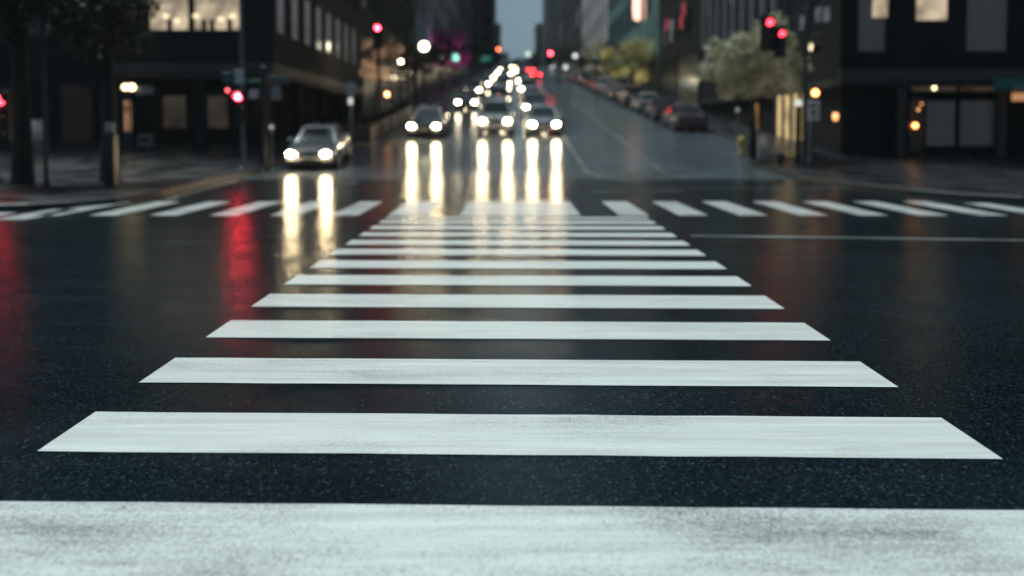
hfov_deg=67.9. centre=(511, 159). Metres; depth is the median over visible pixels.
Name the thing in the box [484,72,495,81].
sedan car
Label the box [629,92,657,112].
sedan car
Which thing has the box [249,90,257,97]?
street sign
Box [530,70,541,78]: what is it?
sedan car
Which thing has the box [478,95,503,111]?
sedan car
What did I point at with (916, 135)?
door
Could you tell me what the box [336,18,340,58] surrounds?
window
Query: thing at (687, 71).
shop window
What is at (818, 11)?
window
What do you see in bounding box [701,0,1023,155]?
corner building
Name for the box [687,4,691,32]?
window
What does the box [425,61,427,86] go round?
shop window
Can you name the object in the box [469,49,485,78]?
traffic light
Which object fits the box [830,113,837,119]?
wall lamp
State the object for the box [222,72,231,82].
street sign
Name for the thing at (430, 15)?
office building
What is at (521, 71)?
suv
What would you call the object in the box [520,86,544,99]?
sedan car
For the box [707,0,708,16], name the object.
window
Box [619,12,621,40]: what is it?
window
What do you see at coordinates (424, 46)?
street lamp
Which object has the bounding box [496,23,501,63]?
tower block
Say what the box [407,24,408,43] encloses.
window
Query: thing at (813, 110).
traffic sign
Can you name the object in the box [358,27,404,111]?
blossom tree
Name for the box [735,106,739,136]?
parking meter
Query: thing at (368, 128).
planter box
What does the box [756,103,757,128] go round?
lit doorway
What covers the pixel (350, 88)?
bus stop sign
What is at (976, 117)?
shop window
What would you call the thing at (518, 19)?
sky
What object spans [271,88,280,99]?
street sign
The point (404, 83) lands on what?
shop window
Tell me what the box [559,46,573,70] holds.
street tree
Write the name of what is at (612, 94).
sedan car
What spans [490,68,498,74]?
sedan car
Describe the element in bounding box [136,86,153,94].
hanging sign
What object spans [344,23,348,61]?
window
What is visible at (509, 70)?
suv
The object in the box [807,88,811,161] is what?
sign post
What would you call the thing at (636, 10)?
banner light
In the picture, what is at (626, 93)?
suv
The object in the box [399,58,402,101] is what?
street lamp
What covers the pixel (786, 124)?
window
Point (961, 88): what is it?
transom window
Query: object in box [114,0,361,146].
corner building
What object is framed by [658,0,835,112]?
brick building
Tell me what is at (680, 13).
window
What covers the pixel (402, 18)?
window
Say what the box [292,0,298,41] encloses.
window
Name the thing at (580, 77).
suv
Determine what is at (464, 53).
plum tree
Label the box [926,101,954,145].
shop window
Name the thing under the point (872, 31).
window
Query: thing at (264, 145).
sign post
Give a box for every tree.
[0,0,79,184]
[31,0,162,181]
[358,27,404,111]
[398,42,435,102]
[427,33,457,91]
[431,28,471,84]
[459,42,480,76]
[471,43,486,72]
[478,47,489,68]
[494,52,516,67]
[512,57,524,67]
[522,52,545,67]
[554,46,561,69]
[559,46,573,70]
[571,43,588,71]
[580,36,604,76]
[599,38,622,81]
[600,33,655,83]
[696,11,814,157]
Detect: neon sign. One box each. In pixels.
[666,18,668,31]
[680,15,683,29]
[682,1,686,17]
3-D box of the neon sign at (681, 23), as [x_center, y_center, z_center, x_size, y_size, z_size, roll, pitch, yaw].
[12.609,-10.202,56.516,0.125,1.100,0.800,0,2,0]
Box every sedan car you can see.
[285,123,351,167]
[406,105,449,136]
[454,89,480,109]
[478,76,491,87]
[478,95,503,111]
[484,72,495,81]
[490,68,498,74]
[494,65,501,70]
[495,80,511,92]
[516,74,527,85]
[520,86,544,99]
[520,92,548,114]
[524,104,562,134]
[526,66,534,71]
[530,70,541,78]
[565,71,574,79]
[568,72,578,81]
[572,73,578,83]
[581,76,594,87]
[587,78,594,90]
[600,82,619,97]
[607,85,623,101]
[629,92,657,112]
[644,97,677,120]
[660,103,708,130]
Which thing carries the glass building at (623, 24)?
on the sidewalk at (991, 174)
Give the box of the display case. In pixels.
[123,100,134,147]
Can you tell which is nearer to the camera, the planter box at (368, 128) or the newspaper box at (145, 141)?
the newspaper box at (145, 141)
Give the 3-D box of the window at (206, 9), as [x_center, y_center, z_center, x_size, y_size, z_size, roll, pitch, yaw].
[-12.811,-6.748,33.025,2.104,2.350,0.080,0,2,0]
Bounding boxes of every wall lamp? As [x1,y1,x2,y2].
[809,41,830,51]
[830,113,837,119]
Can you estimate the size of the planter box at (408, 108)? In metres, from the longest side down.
2.580 x 0.997 x 0.680 m
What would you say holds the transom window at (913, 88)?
in the corner building at (915, 75)
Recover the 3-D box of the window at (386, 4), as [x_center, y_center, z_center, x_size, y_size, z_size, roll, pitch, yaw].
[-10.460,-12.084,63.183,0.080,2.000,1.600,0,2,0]
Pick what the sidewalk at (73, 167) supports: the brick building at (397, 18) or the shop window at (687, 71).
the brick building at (397, 18)
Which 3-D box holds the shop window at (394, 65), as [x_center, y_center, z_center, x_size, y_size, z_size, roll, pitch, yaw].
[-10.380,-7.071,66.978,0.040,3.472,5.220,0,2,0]
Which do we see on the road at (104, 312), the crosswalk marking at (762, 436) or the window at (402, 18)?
the crosswalk marking at (762, 436)
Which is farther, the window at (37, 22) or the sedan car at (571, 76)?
the sedan car at (571, 76)
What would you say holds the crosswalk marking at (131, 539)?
on the road at (104, 312)
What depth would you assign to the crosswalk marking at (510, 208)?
15.05 m
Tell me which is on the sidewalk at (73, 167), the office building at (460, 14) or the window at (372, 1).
the office building at (460, 14)
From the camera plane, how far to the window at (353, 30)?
49.87 m
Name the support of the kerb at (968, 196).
on the road at (104, 312)
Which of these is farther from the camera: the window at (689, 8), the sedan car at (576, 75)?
the sedan car at (576, 75)
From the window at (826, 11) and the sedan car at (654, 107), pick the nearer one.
the window at (826, 11)
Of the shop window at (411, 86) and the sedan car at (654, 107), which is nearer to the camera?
the sedan car at (654, 107)
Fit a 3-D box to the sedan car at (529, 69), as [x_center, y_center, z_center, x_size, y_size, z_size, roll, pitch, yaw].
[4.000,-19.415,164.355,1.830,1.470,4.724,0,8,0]
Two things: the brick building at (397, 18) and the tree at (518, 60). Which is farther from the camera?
the tree at (518, 60)
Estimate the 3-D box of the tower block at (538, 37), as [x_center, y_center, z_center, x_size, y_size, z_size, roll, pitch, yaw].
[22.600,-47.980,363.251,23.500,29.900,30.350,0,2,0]
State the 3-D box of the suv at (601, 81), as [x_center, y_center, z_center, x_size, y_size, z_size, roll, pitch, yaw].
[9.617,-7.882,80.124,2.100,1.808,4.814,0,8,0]
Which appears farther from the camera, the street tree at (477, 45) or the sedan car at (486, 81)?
the street tree at (477, 45)
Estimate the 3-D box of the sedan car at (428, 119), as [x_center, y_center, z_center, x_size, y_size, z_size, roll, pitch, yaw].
[-4.300,-2.042,39.325,2.020,1.470,4.724,0,8,0]
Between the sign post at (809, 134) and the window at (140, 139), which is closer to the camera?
the sign post at (809, 134)
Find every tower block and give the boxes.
[484,0,495,67]
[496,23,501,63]
[534,23,541,67]
[542,0,546,67]
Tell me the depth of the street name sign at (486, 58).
123.95 m
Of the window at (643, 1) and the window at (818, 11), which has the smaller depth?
the window at (818, 11)
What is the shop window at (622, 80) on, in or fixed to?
in the glass building at (623, 24)
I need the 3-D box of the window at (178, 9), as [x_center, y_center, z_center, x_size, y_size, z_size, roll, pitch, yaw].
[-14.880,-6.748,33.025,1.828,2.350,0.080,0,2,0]
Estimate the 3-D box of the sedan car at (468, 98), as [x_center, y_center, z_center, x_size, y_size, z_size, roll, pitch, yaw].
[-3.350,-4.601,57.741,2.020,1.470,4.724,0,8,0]
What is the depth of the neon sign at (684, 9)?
55.33 m
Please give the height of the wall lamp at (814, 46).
0.445 m
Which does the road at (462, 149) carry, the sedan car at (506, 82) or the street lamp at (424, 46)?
the sedan car at (506, 82)
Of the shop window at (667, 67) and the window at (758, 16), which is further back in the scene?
the shop window at (667, 67)
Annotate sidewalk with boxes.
[0,68,488,203]
[551,68,1023,195]
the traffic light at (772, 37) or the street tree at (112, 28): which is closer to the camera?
the street tree at (112, 28)
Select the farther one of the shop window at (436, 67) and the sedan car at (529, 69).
the sedan car at (529, 69)
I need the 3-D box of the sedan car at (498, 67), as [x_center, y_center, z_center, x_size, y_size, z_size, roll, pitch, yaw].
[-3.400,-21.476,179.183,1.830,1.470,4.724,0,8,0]
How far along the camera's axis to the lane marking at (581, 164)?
19.24 m
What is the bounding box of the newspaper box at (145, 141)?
[137,135,154,149]
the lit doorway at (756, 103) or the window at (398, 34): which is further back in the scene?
the window at (398, 34)
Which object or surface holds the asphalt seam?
on the road at (104, 312)
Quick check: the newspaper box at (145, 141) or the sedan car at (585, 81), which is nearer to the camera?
the newspaper box at (145, 141)
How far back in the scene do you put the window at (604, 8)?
107.31 m
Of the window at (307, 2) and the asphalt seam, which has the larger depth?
the window at (307, 2)
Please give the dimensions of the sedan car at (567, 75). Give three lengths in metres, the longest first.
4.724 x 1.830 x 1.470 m
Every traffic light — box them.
[0,87,12,182]
[225,0,248,168]
[373,0,383,119]
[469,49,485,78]
[476,47,500,74]
[547,49,604,76]
[760,6,809,166]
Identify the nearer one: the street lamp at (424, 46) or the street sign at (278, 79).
the street sign at (278, 79)
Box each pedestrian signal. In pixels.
[384,88,390,107]
[808,84,819,159]
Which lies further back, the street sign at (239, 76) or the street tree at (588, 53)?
the street tree at (588, 53)
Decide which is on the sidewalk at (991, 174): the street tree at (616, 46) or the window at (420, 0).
the street tree at (616, 46)
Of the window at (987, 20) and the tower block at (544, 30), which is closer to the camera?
the window at (987, 20)
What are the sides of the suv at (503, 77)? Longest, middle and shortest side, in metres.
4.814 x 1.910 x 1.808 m
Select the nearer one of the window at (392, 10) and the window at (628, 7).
the window at (392, 10)
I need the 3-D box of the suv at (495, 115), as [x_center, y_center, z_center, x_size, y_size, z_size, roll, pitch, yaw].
[-0.860,-2.389,40.591,2.100,1.808,4.814,0,8,0]
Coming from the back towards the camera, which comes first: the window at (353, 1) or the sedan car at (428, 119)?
the window at (353, 1)
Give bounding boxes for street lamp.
[122,78,135,148]
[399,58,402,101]
[420,41,427,104]
[452,54,458,86]
[593,56,598,101]
[793,99,801,158]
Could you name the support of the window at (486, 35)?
in the tower block at (490, 24)
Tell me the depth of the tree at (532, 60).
298.54 m
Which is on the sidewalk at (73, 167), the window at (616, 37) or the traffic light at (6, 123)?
the traffic light at (6, 123)
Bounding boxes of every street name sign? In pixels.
[245,80,260,82]
[482,56,490,60]
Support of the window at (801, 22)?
in the corner building at (915, 75)
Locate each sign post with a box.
[259,66,271,170]
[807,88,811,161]
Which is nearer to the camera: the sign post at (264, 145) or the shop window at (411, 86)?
the sign post at (264, 145)
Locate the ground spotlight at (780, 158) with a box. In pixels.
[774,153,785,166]
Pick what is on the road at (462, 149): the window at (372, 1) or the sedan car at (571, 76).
the sedan car at (571, 76)
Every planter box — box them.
[357,116,380,140]
[371,111,390,133]
[381,107,398,127]
[390,104,405,122]
[398,101,411,118]
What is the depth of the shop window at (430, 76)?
97.80 m
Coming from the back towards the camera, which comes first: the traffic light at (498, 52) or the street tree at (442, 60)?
the traffic light at (498, 52)
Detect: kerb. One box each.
[0,68,489,210]
[549,68,1023,202]
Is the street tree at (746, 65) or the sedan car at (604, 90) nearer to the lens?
the street tree at (746, 65)
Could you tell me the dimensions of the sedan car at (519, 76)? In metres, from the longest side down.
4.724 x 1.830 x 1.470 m
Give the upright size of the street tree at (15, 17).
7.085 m
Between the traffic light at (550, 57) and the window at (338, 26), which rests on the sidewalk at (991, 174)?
the traffic light at (550, 57)
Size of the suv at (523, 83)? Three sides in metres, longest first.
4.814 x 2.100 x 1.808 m
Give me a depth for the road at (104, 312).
5.67 m
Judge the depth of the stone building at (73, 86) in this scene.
35.86 m
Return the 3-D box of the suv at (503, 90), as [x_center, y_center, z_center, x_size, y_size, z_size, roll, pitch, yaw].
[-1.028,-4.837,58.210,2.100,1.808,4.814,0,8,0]
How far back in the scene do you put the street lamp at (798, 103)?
29.10 m
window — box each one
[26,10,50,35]
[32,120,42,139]
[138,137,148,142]
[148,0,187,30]
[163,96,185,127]
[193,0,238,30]
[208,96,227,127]
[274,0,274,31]
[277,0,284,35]
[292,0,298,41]
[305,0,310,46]
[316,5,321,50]
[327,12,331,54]
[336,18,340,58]
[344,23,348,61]
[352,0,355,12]
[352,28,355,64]
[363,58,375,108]
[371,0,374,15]
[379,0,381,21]
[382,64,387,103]
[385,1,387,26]
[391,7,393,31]
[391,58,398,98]
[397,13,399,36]
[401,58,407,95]
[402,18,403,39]
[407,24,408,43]
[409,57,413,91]
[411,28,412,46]
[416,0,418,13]
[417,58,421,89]
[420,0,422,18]
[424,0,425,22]
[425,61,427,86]
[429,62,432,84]
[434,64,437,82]
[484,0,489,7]
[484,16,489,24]
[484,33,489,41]
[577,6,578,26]
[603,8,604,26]
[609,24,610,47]
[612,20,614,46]
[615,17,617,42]
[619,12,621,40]
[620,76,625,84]
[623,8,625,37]
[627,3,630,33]
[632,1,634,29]
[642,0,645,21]
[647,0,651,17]
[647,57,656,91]
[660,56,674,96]
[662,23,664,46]
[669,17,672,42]
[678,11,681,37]
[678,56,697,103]
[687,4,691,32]
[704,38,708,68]
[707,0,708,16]
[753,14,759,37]
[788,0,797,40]
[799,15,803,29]
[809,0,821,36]
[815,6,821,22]
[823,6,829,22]
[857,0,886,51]
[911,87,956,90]
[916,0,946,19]
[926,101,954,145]
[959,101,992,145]
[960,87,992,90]
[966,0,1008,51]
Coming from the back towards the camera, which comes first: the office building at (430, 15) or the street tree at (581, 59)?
the street tree at (581, 59)
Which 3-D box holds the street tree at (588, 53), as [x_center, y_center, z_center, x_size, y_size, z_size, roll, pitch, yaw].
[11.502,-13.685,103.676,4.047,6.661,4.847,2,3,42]
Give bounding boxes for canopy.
[993,78,1023,100]
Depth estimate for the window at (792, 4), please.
34.96 m
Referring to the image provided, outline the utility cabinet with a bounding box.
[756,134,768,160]
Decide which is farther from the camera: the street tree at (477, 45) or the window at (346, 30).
the street tree at (477, 45)
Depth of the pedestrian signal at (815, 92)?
28.96 m
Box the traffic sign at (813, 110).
[807,100,819,120]
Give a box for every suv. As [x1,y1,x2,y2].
[462,78,483,97]
[475,96,515,133]
[484,84,511,105]
[495,74,511,89]
[502,68,511,77]
[516,69,527,77]
[517,77,537,96]
[576,72,591,85]
[592,76,612,93]
[617,83,645,106]
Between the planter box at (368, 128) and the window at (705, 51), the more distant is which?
the window at (705, 51)
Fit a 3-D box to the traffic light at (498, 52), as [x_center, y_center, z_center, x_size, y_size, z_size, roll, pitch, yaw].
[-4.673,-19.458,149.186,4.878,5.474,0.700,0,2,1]
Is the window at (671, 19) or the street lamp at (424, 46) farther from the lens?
the window at (671, 19)
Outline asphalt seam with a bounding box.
[0,236,1023,249]
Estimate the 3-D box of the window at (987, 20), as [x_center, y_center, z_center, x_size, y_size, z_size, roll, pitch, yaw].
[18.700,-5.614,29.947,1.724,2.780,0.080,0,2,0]
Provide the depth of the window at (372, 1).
56.78 m
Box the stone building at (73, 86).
[0,0,137,139]
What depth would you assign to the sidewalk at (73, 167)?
28.29 m
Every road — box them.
[0,74,1023,509]
[235,68,795,178]
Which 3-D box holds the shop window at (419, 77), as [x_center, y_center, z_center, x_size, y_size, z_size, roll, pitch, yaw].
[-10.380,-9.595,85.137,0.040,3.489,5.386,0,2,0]
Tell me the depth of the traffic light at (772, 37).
26.73 m
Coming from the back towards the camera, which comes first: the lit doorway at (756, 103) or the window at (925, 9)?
the lit doorway at (756, 103)
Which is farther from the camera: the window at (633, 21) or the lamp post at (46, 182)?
the window at (633, 21)
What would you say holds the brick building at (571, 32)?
on the sidewalk at (991, 174)
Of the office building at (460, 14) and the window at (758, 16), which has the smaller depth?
the window at (758, 16)
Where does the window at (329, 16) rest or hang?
in the corner building at (311, 48)
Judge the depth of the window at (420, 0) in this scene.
87.84 m
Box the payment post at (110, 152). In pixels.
[103,123,117,185]
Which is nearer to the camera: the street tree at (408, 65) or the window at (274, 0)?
the window at (274, 0)
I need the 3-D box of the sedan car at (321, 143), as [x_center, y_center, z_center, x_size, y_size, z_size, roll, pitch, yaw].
[-7.341,-0.618,29.073,2.020,1.470,4.724,0,8,-4]
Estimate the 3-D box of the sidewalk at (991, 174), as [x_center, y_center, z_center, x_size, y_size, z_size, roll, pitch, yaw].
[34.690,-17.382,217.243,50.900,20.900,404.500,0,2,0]
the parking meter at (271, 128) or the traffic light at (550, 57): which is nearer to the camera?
the parking meter at (271, 128)
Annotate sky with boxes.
[496,0,541,67]
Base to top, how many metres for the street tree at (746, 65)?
5.489 m
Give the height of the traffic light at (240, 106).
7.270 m
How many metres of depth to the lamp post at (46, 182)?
19.52 m
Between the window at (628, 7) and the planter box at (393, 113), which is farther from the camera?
the window at (628, 7)
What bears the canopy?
attached to the corner building at (915, 75)
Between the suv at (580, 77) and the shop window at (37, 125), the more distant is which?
the suv at (580, 77)
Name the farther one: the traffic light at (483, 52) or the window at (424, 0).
the traffic light at (483, 52)
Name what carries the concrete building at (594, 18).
on the sidewalk at (991, 174)
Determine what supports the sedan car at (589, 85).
on the road at (462, 149)
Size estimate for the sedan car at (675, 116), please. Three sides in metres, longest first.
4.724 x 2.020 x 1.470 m
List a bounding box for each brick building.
[360,0,414,112]
[472,0,483,68]
[547,0,561,68]
[561,0,581,72]
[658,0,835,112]
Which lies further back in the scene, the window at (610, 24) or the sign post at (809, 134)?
the window at (610, 24)
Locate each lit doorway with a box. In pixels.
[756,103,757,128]
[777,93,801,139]
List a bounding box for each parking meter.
[269,123,274,162]
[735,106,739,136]
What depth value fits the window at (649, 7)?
71.91 m
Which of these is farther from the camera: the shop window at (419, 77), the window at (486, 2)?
the window at (486, 2)
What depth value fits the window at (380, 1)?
60.45 m
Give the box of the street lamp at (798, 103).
[793,99,801,158]
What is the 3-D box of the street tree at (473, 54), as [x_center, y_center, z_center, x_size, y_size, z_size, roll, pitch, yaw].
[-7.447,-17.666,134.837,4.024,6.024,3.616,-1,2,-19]
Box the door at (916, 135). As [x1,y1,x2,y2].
[908,98,924,151]
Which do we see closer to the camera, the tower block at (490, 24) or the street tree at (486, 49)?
the street tree at (486, 49)
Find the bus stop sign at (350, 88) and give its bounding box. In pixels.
[345,82,355,140]
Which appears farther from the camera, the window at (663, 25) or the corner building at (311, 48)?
the window at (663, 25)
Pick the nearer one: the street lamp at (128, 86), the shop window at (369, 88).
the street lamp at (128, 86)
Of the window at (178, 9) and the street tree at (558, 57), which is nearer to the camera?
the window at (178, 9)
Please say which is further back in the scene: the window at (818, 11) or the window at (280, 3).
the window at (280, 3)
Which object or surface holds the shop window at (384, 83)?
in the brick building at (397, 18)
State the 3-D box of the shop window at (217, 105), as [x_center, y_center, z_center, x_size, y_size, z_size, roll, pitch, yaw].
[-13.701,-2.186,34.907,1.309,1.469,0.050,0,2,0]
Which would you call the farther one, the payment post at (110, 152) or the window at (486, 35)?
the window at (486, 35)
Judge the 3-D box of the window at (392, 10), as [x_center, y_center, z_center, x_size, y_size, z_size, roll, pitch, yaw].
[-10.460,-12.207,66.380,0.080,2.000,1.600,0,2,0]
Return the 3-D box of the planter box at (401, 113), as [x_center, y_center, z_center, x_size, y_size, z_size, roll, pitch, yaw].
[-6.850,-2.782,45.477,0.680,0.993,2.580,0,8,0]
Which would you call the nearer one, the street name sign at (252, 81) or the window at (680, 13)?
the street name sign at (252, 81)
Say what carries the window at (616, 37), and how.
in the glass building at (623, 24)
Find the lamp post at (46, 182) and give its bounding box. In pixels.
[40,0,50,185]
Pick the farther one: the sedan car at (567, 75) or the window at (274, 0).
the sedan car at (567, 75)
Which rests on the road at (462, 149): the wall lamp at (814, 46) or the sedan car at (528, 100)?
the sedan car at (528, 100)
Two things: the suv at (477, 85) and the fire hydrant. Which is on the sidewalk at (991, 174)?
the fire hydrant
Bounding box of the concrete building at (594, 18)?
[581,0,607,76]
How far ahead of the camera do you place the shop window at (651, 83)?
69.83 m
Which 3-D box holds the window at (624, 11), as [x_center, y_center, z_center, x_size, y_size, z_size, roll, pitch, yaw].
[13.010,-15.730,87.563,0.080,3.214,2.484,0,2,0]
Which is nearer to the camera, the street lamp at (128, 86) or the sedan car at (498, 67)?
the street lamp at (128, 86)
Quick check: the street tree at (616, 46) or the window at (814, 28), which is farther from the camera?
the street tree at (616, 46)
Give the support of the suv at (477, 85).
on the road at (462, 149)
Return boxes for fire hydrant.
[737,135,746,152]
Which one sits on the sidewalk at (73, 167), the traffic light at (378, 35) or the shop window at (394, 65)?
the traffic light at (378, 35)
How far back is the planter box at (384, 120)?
39.05 m
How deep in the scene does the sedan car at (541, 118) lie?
38.91 m
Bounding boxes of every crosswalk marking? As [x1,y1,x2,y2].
[0,201,1023,218]
[0,501,1023,575]
[38,217,1001,458]
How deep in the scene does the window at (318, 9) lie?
41.06 m
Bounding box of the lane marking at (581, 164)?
[164,80,1023,240]
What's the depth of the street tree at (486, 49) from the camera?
198.60 m
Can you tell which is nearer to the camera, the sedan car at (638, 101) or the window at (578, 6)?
the sedan car at (638, 101)
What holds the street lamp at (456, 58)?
on the sidewalk at (73, 167)
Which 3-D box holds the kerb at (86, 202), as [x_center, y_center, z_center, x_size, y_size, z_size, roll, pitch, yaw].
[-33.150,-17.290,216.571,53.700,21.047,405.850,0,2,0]
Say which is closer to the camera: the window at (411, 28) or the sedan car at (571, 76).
the window at (411, 28)
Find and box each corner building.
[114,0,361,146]
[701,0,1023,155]
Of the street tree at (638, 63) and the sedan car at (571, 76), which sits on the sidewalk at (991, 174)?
the street tree at (638, 63)
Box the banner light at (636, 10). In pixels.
[633,0,639,20]
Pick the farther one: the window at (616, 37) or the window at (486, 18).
the window at (486, 18)
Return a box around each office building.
[415,0,447,90]
[448,0,472,77]
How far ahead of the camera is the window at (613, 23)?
97.16 m
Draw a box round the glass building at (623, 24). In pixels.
[607,0,659,94]
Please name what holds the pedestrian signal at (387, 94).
on the sidewalk at (73, 167)
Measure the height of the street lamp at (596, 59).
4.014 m
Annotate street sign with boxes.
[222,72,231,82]
[234,70,243,83]
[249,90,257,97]
[268,75,288,84]
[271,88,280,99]
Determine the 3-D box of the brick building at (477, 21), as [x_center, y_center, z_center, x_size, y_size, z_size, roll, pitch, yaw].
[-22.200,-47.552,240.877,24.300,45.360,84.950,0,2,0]
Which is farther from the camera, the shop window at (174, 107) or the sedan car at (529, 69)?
the sedan car at (529, 69)
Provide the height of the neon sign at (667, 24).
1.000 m
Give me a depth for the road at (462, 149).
32.47 m

